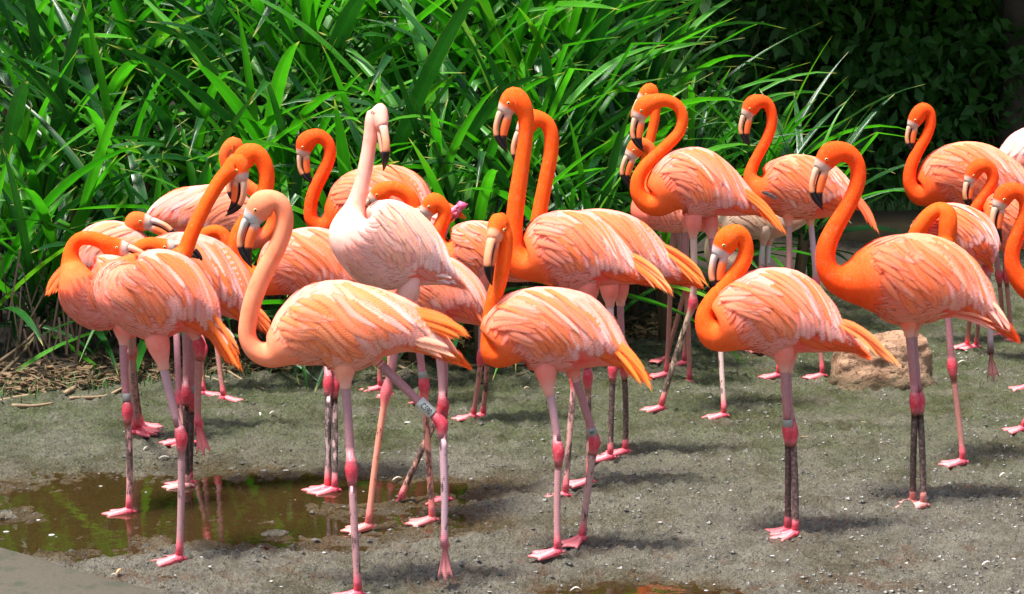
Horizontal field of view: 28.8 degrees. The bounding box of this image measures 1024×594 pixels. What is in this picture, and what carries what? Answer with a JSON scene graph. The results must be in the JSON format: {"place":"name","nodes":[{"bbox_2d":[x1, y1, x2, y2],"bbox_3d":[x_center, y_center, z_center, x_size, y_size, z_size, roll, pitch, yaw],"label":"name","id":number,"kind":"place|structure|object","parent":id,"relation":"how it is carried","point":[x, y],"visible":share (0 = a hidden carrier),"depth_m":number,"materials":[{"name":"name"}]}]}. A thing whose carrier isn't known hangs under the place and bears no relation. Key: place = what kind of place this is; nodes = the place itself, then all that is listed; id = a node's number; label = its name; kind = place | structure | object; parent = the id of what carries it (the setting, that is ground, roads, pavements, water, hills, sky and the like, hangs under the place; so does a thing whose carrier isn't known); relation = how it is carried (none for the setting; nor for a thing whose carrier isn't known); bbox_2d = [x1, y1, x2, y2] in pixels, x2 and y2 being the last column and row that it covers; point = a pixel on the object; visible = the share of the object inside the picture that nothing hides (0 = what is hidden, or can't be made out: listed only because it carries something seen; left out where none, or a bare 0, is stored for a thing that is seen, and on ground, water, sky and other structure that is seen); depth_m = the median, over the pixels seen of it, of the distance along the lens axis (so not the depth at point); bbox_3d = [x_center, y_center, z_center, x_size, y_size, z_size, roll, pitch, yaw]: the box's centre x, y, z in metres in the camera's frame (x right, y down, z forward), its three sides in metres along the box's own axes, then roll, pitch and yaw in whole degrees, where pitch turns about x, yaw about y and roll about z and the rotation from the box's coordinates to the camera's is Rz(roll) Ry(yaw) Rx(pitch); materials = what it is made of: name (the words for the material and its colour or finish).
{"place":"outdoors","nodes":[
{"label":"outdoors","id":0,"kind":"place"},
{"bbox_2d":[0,0,998,200],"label":"hill","id":1,"kind":"structure","parent":0,"point":[764,74],"depth_m":15.93,"materials":[{"name":"plant"}]},
{"bbox_2d":[0,0,1001,220],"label":"undergrowth","id":2,"kind":"object","parent":1,"relation":"on","point":[466,194],"visible":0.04,"depth_m":14.68,"materials":[{"name":"green plant"}]},
{"bbox_2d":[0,195,1023,593],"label":"ground","id":3,"kind":"structure","parent":0,"point":[228,509],"depth_m":6.72,"materials":[{"name":"soil"}]},
{"bbox_2d":[0,509,16,519],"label":"mud lump","id":4,"kind":"object","parent":3,"relation":"on","point":[6,514],"visible":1,"depth_m":6.26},
{"bbox_2d":[0,325,43,376],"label":"stick","id":5,"kind":"object","parent":3,"relation":"on","point":[17,358],"visible":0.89,"depth_m":8.47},
{"bbox_2d":[0,320,45,362],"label":"stick","id":6,"kind":"object","parent":3,"relation":"on","point":[9,354],"visible":0.89,"depth_m":8.49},
{"bbox_2d":[11,402,53,407],"bbox_3d":[-1.895,0.425,7.883,0.181,0.029,0.025,-7,11,-41],"label":"stick","id":7,"kind":"object","parent":3,"relation":"on","point":[28,405],"visible":1,"depth_m":7.87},
{"bbox_2d":[0,0,150,231],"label":"pandan plant","id":8,"kind":"object","parent":3,"relation":"on","point":[23,35],"visible":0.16,"depth_m":9.87,"materials":[{"name":"green plant"}]},
{"bbox_2d":[0,150,158,370],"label":"pandan plant","id":9,"kind":"object","parent":3,"relation":"on","point":[17,210],"visible":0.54,"depth_m":8.80,"materials":[{"name":"green plant"}]},
{"bbox_2d":[0,144,158,356],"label":"pandan plant","id":10,"kind":"object","parent":3,"relation":"on","point":[64,184],"visible":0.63,"depth_m":8.67,"materials":[{"name":"green plant"}]},
{"bbox_2d":[0,547,165,593],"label":"pond rim","id":11,"kind":"object","parent":3,"relation":"on","point":[20,573],"visible":1,"depth_m":5.44,"materials":[{"name":"concrete"}]},
{"bbox_2d":[63,367,119,394],"bbox_3d":[-1.748,0.343,8.352,0.053,0.056,0.466,4,9,23],"label":"stick","id":12,"kind":"object","parent":3,"relation":"on","point":[69,390],"visible":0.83,"depth_m":8.28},
{"bbox_2d":[0,0,183,258],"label":"pandan plant","id":13,"kind":"object","parent":3,"relation":"on","point":[4,110],"visible":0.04,"depth_m":10.58,"materials":[{"name":"green plant"}]},
{"bbox_2d":[0,0,184,219],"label":"pandan plant","id":14,"kind":"object","parent":3,"relation":"on","point":[57,28],"visible":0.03,"depth_m":10.41,"materials":[{"name":"green plant"}]},
{"bbox_2d":[69,387,121,399],"bbox_3d":[-1.657,0.389,8.141,0.053,0.032,0.410,4,10,28],"label":"stick","id":15,"kind":"object","parent":3,"relation":"on","point":[92,397],"visible":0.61,"depth_m":8.05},
{"bbox_2d":[0,86,193,373],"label":"pandan plant","id":16,"kind":"object","parent":3,"relation":"on","point":[36,202],"visible":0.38,"depth_m":8.75,"materials":[{"name":"green plant"}]},
{"bbox_2d":[0,0,204,320],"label":"pandan plant","id":17,"kind":"object","parent":3,"relation":"on","point":[42,185],"visible":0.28,"depth_m":9.32,"materials":[{"name":"green plant"}]},
{"bbox_2d":[0,0,207,290],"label":"pandan plant","id":18,"kind":"object","parent":3,"relation":"on","point":[35,103],"visible":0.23,"depth_m":9.71,"materials":[{"name":"green plant"}]},
{"bbox_2d":[0,36,207,343],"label":"pandan plant","id":19,"kind":"object","parent":3,"relation":"on","point":[16,124],"visible":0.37,"depth_m":9.11,"materials":[{"name":"green plant"}]},
{"bbox_2d":[45,211,174,437],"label":"flamingo","id":20,"kind":"object","parent":3,"relation":"on","point":[132,227],"visible":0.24,"depth_m":7.09},
{"bbox_2d":[0,0,254,218],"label":"pandan plant","id":21,"kind":"object","parent":3,"relation":"on","point":[123,76],"visible":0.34,"depth_m":9.73,"materials":[{"name":"green plant"}]},
{"bbox_2d":[0,0,297,197],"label":"pandan plant","id":22,"kind":"object","parent":3,"relation":"on","point":[118,10],"visible":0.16,"depth_m":9.77,"materials":[{"name":"green plant"}]},
{"bbox_2d":[0,0,312,276],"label":"pandan plant","id":23,"kind":"object","parent":3,"relation":"on","point":[95,116],"visible":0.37,"depth_m":9.26,"materials":[{"name":"green plant"}]},
{"bbox_2d":[0,90,337,380],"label":"pandan plant","id":24,"kind":"object","parent":3,"relation":"on","point":[138,183],"visible":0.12,"depth_m":8.65,"materials":[{"name":"green plant"}]},
{"bbox_2d":[93,154,248,566],"bbox_3d":[-0.950,0.180,5.705,0.496,1.157,0.264,-6,11,-37],"label":"flamingo","id":25,"kind":"object","parent":3,"relation":"on","point":[155,299],"visible":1,"depth_m":5.59},
{"bbox_2d":[0,0,370,214],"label":"pandan plant","id":26,"kind":"object","parent":3,"relation":"on","point":[165,122],"visible":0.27,"depth_m":9.31,"materials":[{"name":"green plant"}]},
{"bbox_2d":[31,0,348,172],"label":"pandan plant","id":27,"kind":"object","parent":3,"relation":"on","point":[111,23],"visible":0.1,"depth_m":10.12,"materials":[{"name":"green plant"}]},
{"bbox_2d":[159,225,229,446],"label":"flamingo","id":28,"kind":"object","parent":3,"relation":"on","point":[220,233],"visible":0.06,"depth_m":7.34},
{"bbox_2d":[42,0,347,169],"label":"pandan plant","id":29,"kind":"object","parent":3,"relation":"on","point":[219,12],"visible":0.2,"depth_m":9.81,"materials":[{"name":"green plant"}]},
{"bbox_2d":[26,118,375,384],"bbox_3d":[-1.282,-0.203,8.682,1.582,1.118,1.471,0,8,0],"label":"pandan plant","id":30,"kind":"object","parent":3,"relation":"on","point":[170,188],"visible":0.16,"depth_m":8.78,"materials":[{"name":"green plant"}]},
{"bbox_2d":[71,0,340,136],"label":"pandan plant","id":31,"kind":"object","parent":3,"relation":"on","point":[128,4],"visible":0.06,"depth_m":10.44,"materials":[{"name":"green plant"}]},
{"bbox_2d":[146,137,275,401],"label":"flamingo","id":32,"kind":"object","parent":3,"relation":"on","point":[175,209],"visible":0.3,"depth_m":8.00},
{"bbox_2d":[62,0,364,120],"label":"pandan plant","id":33,"kind":"object","parent":3,"relation":"on","point":[232,23],"visible":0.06,"depth_m":10.43,"materials":[{"name":"green plant"}]},
{"bbox_2d":[37,0,468,299],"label":"pandan plant","id":34,"kind":"object","parent":3,"relation":"on","point":[269,38],"visible":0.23,"depth_m":9.65,"materials":[{"name":"green plant"}]},
{"bbox_2d":[78,0,446,264],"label":"pandan plant","id":35,"kind":"object","parent":3,"relation":"on","point":[281,85],"visible":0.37,"depth_m":9.04,"materials":[{"name":"green plant"}]},
{"bbox_2d":[120,127,422,391],"bbox_3d":[-1.023,-0.174,8.755,1.975,1.207,1.264,5,10,31],"label":"pandan plant","id":36,"kind":"object","parent":3,"relation":"on","point":[297,184],"visible":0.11,"depth_m":8.63,"materials":[{"name":"green plant"}]},
{"bbox_2d":[257,529,288,539],"bbox_3d":[-0.726,0.724,6.094,0.106,0.032,0.076,0,8,0],"label":"mud lump","id":37,"kind":"object","parent":3,"relation":"on","point":[275,533],"visible":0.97,"depth_m":6.08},
{"bbox_2d":[84,0,503,249],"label":"pandan plant","id":38,"kind":"object","parent":3,"relation":"on","point":[253,127],"visible":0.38,"depth_m":8.98,"materials":[{"name":"green plant"}]},
{"bbox_2d":[119,0,477,185],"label":"pandan plant","id":39,"kind":"object","parent":3,"relation":"on","point":[294,8],"visible":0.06,"depth_m":10.22,"materials":[{"name":"green plant"}]},
{"bbox_2d":[152,0,501,194],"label":"pandan plant","id":40,"kind":"object","parent":3,"relation":"on","point":[344,27],"visible":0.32,"depth_m":9.54,"materials":[{"name":"green plant"}]},
{"bbox_2d":[0,233,672,367],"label":"dead straw","id":41,"kind":"object","parent":3,"relation":"on","point":[77,344],"visible":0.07,"depth_m":8.64,"materials":[{"name":"plant"}]},
{"bbox_2d":[237,189,471,593],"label":"flamingo","id":42,"kind":"object","parent":3,"relation":"on","point":[344,331],"visible":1,"depth_m":5.29,"materials":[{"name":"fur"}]},
{"bbox_2d":[0,283,710,396],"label":"leaf litter","id":43,"kind":"object","parent":3,"relation":"on","point":[82,370],"visible":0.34,"depth_m":8.56,"materials":[{"name":"plant"}]},
{"bbox_2d":[207,99,515,320],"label":"pandan plant","id":44,"kind":"object","parent":3,"relation":"on","point":[343,155],"visible":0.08,"depth_m":8.54,"materials":[{"name":"green plant"}]},
{"bbox_2d":[296,129,447,397],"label":"flamingo","id":45,"kind":"object","parent":3,"relation":"on","point":[307,141],"visible":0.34,"depth_m":8.03},
{"bbox_2d":[190,0,555,192],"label":"pandan plant","id":46,"kind":"object","parent":3,"relation":"on","point":[423,91],"visible":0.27,"depth_m":9.00,"materials":[{"name":"green plant"}]},
{"bbox_2d":[234,0,526,73],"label":"pandan plant","id":47,"kind":"object","parent":3,"relation":"on","point":[417,10],"visible":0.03,"depth_m":10.41,"materials":[{"name":"green plant"}]},
{"bbox_2d":[224,0,570,164],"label":"pandan plant","id":48,"kind":"object","parent":3,"relation":"on","point":[378,41],"visible":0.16,"depth_m":9.83,"materials":[{"name":"green plant"}]},
{"bbox_2d":[328,103,467,533],"bbox_3d":[-0.338,0.065,6.063,0.451,1.304,0.212,-4,9,-24],"label":"flamingo","id":49,"kind":"object","parent":3,"relation":"on","point":[390,245],"visible":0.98,"depth_m":5.97},
{"bbox_2d":[399,368,411,375],"bbox_3d":[-0.456,0.321,8.567,0.055,0.034,0.046,-6,10,-35],"label":"mud lump","id":50,"kind":"object","parent":3,"relation":"on","point":[405,372],"visible":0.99,"depth_m":8.55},
{"bbox_2d":[247,86,575,390],"bbox_3d":[-0.494,-0.297,8.731,1.884,1.299,1.244,0,8,0],"label":"pandan plant","id":51,"kind":"object","parent":3,"relation":"on","point":[456,143],"visible":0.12,"depth_m":8.55,"materials":[{"name":"green plant"}]},
{"bbox_2d":[366,181,467,403],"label":"flamingo","id":52,"kind":"object","parent":3,"relation":"on","point":[383,190],"visible":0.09,"depth_m":7.73},
{"bbox_2d":[251,0,614,222],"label":"pandan plant","id":53,"kind":"object","parent":3,"relation":"on","point":[489,110],"visible":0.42,"depth_m":9.10,"materials":[{"name":"green plant"}]},
{"bbox_2d":[387,256,486,505],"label":"flamingo","id":54,"kind":"object","parent":3,"relation":"on","point":[455,304],"visible":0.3,"depth_m":6.34},
{"bbox_2d":[258,0,668,233],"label":"pandan plant","id":55,"kind":"object","parent":3,"relation":"on","point":[389,5],"visible":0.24,"depth_m":9.80,"materials":[{"name":"green plant"}]},
{"bbox_2d":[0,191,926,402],"bbox_3d":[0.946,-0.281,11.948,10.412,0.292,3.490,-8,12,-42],"label":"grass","id":56,"kind":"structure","parent":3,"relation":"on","point":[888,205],"depth_m":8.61,"materials":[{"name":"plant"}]},
{"bbox_2d":[378,1,554,233],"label":"pandan plant","id":57,"kind":"object","parent":3,"relation":"on","point":[452,10],"visible":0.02,"depth_m":10.35,"materials":[{"name":"green plant"}]},
{"bbox_2d":[324,83,634,371],"bbox_3d":[-0.221,-0.295,8.710,1.467,1.342,1.627,8,12,44],"label":"pandan plant","id":58,"kind":"object","parent":3,"relation":"on","point":[479,200],"visible":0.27,"depth_m":8.52,"materials":[{"name":"green plant"}]},
{"bbox_2d":[419,193,552,421],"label":"flamingo","id":59,"kind":"object","parent":3,"relation":"on","point":[465,244],"visible":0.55,"depth_m":7.39},
{"bbox_2d":[281,0,696,294],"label":"pandan plant","id":60,"kind":"object","parent":3,"relation":"on","point":[498,81],"visible":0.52,"depth_m":9.03,"materials":[{"name":"green plant"}]},
{"bbox_2d":[458,362,525,368],"bbox_3d":[0.025,0.293,8.744,0.545,0.028,0.042,-3,9,-18],"label":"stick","id":61,"kind":"object","parent":3,"relation":"on","point":[475,365],"visible":0.21,"depth_m":8.67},
{"bbox_2d":[0,338,1023,593],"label":"mud crumbs","id":62,"kind":"object","parent":3,"relation":"on","point":[760,436],"visible":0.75,"depth_m":6.27,"materials":[{"name":"soil"}]},
{"bbox_2d":[3,350,1022,591],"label":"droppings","id":63,"kind":"object","parent":3,"relation":"on","point":[418,526],"visible":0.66,"depth_m":6.11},
{"bbox_2d":[342,0,712,286],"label":"pandan plant","id":64,"kind":"object","parent":3,"relation":"on","point":[532,51],"visible":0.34,"depth_m":9.63,"materials":[{"name":"green plant"}]},
{"bbox_2d":[409,0,653,213],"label":"pandan plant","id":65,"kind":"object","parent":3,"relation":"on","point":[493,3],"visible":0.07,"depth_m":10.27,"materials":[{"name":"green plant"}]},
{"bbox_2d":[378,0,700,285],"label":"pandan plant","id":66,"kind":"object","parent":3,"relation":"on","point":[552,21],"visible":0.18,"depth_m":10.30,"materials":[{"name":"green plant"}]},
{"bbox_2d":[397,85,707,377],"bbox_3d":[0.299,-0.293,8.685,1.682,1.323,1.403,0,8,0],"label":"pandan plant","id":67,"kind":"object","parent":3,"relation":"on","point":[500,175],"visible":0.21,"depth_m":8.59,"materials":[{"name":"green plant"}]},
{"bbox_2d":[333,0,785,207],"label":"pandan plant","id":68,"kind":"object","parent":3,"relation":"on","point":[591,49],"visible":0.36,"depth_m":9.72,"materials":[{"name":"green plant"}]},
{"bbox_2d":[385,0,743,249],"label":"pandan plant","id":69,"kind":"object","parent":3,"relation":"on","point":[543,66],"visible":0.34,"depth_m":9.24,"materials":[{"name":"green plant"}]},
{"bbox_2d":[480,213,650,560],"bbox_3d":[0.155,0.251,5.723,0.503,0.996,0.204,-3,9,-17],"label":"flamingo","id":70,"kind":"object","parent":3,"relation":"on","point":[546,334],"visible":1,"depth_m":5.63,"materials":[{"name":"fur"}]},
{"bbox_2d":[493,87,672,496],"bbox_3d":[0.235,-0.011,6.446,0.591,1.334,0.209,0,8,0],"label":"flamingo","id":71,"kind":"object","parent":3,"relation":"on","point":[587,253],"visible":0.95,"depth_m":6.36},
{"bbox_2d":[451,0,718,205],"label":"pandan plant","id":72,"kind":"object","parent":3,"relation":"on","point":[646,11],"visible":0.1,"depth_m":10.27,"materials":[{"name":"green plant"}]},
{"bbox_2d":[425,110,755,378],"bbox_3d":[0.449,-0.269,8.925,1.512,1.187,1.301,3,9,18],"label":"pandan plant","id":73,"kind":"object","parent":3,"relation":"on","point":[620,145],"visible":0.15,"depth_m":8.74,"materials":[{"name":"green plant"}]},
{"bbox_2d":[511,109,706,462],"bbox_3d":[0.345,-0.039,6.914,0.699,1.227,0.202,0,8,0],"label":"flamingo","id":74,"kind":"object","parent":3,"relation":"on","point":[672,265],"visible":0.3,"depth_m":6.86},
{"bbox_2d":[556,152,706,340],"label":"pandan plant","id":75,"kind":"object","parent":3,"relation":"on","point":[661,296],"visible":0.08,"depth_m":9.35,"materials":[{"name":"green plant"}]},
{"bbox_2d":[476,14,802,315],"bbox_3d":[0.586,-0.613,9.808,1.738,1.554,1.744,0,8,0],"label":"pandan plant","id":76,"kind":"object","parent":3,"relation":"on","point":[660,134],"visible":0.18,"depth_m":9.76,"materials":[{"name":"green plant"}]},
{"bbox_2d":[531,0,753,187],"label":"shrub","id":77,"kind":"object","parent":3,"relation":"on","point":[705,6],"visible":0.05,"depth_m":13.02,"materials":[{"name":"green plant"}]},
{"bbox_2d":[480,0,821,296],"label":"pandan plant","id":78,"kind":"object","parent":3,"relation":"on","point":[656,70],"visible":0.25,"depth_m":10.16,"materials":[{"name":"green plant"}]},
{"bbox_2d":[631,83,688,365],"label":"flamingo","id":79,"kind":"object","parent":3,"relation":"on","point":[648,88],"visible":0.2,"depth_m":8.56},
{"bbox_2d":[620,138,719,381],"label":"flamingo","id":80,"kind":"object","parent":3,"relation":"on","point":[673,223],"visible":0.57,"depth_m":8.16},
{"bbox_2d":[577,41,829,228],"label":"pandan plant","id":81,"kind":"object","parent":3,"relation":"on","point":[729,115],"visible":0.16,"depth_m":10.27,"materials":[{"name":"green plant"}]},
{"bbox_2d":[630,93,785,418],"bbox_3d":[0.761,-0.160,7.697,0.619,1.250,0.245,0,8,0],"label":"flamingo","id":82,"kind":"object","parent":3,"relation":"on","point":[699,186],"visible":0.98,"depth_m":7.62},
{"bbox_2d":[604,0,821,187],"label":"shrub","id":83,"kind":"object","parent":3,"relation":"on","point":[797,47],"visible":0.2,"depth_m":13.74,"materials":[{"name":"green plant"}]},
{"bbox_2d":[581,55,847,317],"bbox_3d":[0.949,-0.495,9.818,1.350,1.349,1.242,5,10,32],"label":"pandan plant","id":84,"kind":"object","parent":3,"relation":"on","point":[688,93],"visible":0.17,"depth_m":9.74,"materials":[{"name":"green plant"}]},
{"bbox_2d":[630,99,873,284],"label":"pandan plant","id":85,"kind":"object","parent":3,"relation":"on","point":[800,146],"visible":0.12,"depth_m":9.75,"materials":[{"name":"green plant"}]},
{"bbox_2d":[704,215,806,352],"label":"flamingo","id":86,"kind":"object","parent":3,"relation":"on","point":[764,232],"visible":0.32,"depth_m":8.96},
{"bbox_2d":[617,42,923,269],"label":"pandan plant","id":87,"kind":"object","parent":3,"relation":"on","point":[780,148],"visible":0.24,"depth_m":10.23,"materials":[{"name":"green plant"}]},
{"bbox_2d":[695,224,900,541],"bbox_3d":[0.857,0.257,5.933,0.632,0.958,0.210,0,8,0],"label":"flamingo","id":88,"kind":"object","parent":3,"relation":"on","point":[782,316],"visible":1,"depth_m":5.85,"materials":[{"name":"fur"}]},
{"bbox_2d":[698,90,904,290],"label":"pandan plant","id":89,"kind":"object","parent":3,"relation":"on","point":[801,260],"visible":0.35,"depth_m":9.80,"materials":[{"name":"green plant"}]},
{"bbox_2d":[738,94,877,379],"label":"flamingo","id":90,"kind":"object","parent":3,"relation":"on","point":[785,179],"visible":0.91,"depth_m":8.33},
{"bbox_2d":[734,0,898,200],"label":"shrub","id":91,"kind":"object","parent":3,"relation":"on","point":[816,81],"visible":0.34,"depth_m":14.29,"materials":[{"name":"green plant"}]},
{"bbox_2d":[815,210,922,242],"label":"kerb","id":92,"kind":"structure","parent":3,"relation":"on","point":[902,221],"depth_m":13.14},
{"bbox_2d":[743,0,996,173],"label":"shrub","id":93,"kind":"object","parent":3,"relation":"on","point":[897,5],"depth_m":15.18,"materials":[{"name":"green plant"}]},
{"bbox_2d":[828,330,936,390],"bbox_3d":[1.560,0.260,8.403,0.460,0.244,0.351,0,8,0],"label":"rock","id":94,"kind":"object","parent":3,"relation":"on","point":[848,370],"visible":0.61,"depth_m":8.26,"materials":[{"name":"stone"}]},
{"bbox_2d":[814,24,970,210],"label":"shrub","id":95,"kind":"object","parent":3,"relation":"on","point":[884,154],"visible":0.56,"depth_m":14.01,"materials":[{"name":"green plant"}]},
{"bbox_2d":[809,141,1020,508],"bbox_3d":[1.271,0.097,6.276,0.700,1.180,0.230,0,8,0],"label":"flamingo","id":96,"kind":"object","parent":3,"relation":"on","point":[910,284],"visible":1,"depth_m":6.18},
{"bbox_2d":[865,0,1003,199],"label":"shrub","id":97,"kind":"object","parent":3,"relation":"on","point":[947,18],"visible":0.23,"depth_m":14.72,"materials":[{"name":"green plant"}]},
{"bbox_2d":[908,202,999,467],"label":"flamingo","id":98,"kind":"object","parent":3,"relation":"on","point":[972,232],"visible":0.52,"depth_m":6.77},
{"bbox_2d":[903,103,1023,341],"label":"flamingo","id":99,"kind":"object","parent":3,"relation":"on","point":[939,177],"visible":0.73,"depth_m":9.13},
{"bbox_2d":[933,7,1023,148],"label":"shrub","id":100,"kind":"object","parent":3,"relation":"on","point":[993,56],"visible":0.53,"depth_m":14.20,"materials":[{"name":"green plant"}]},
{"bbox_2d":[954,159,1023,350],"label":"flamingo","id":101,"kind":"object","parent":3,"relation":"on","point":[976,169],"visible":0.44,"depth_m":8.74},
{"bbox_2d":[990,182,1023,434],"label":"flamingo","id":102,"kind":"object","parent":3,"relation":"on","point":[1005,195],"visible":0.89,"depth_m":7.16},
{"bbox_2d":[992,0,1023,148],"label":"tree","id":103,"kind":"object","parent":3,"relation":"on","point":[1014,9],"visible":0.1,"depth_m":14.26,"materials":[{"name":"green plant"}]},
{"bbox_2d":[1000,128,1023,167],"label":"flamingo","id":104,"kind":"object","parent":3,"relation":"on","point":[1012,146],"visible":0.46,"depth_m":9.64},
{"label":"puddle water","id":105,"kind":"structure","parent":0,"visible":0},
{"bbox_2d":[58,231,161,517],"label":"flamingo","id":106,"kind":"object","parent":105,"relation":"on","point":[77,276],"visible":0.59,"depth_m":6.23},
{"bbox_2d":[132,232,270,490],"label":"flamingo","id":107,"kind":"object","parent":105,"relation":"on","point":[223,267],"visible":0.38,"depth_m":6.46},
{"bbox_2d":[226,143,360,496],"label":"flamingo","id":108,"kind":"object","parent":105,"relation":"on","point":[308,257],"visible":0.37,"depth_m":6.51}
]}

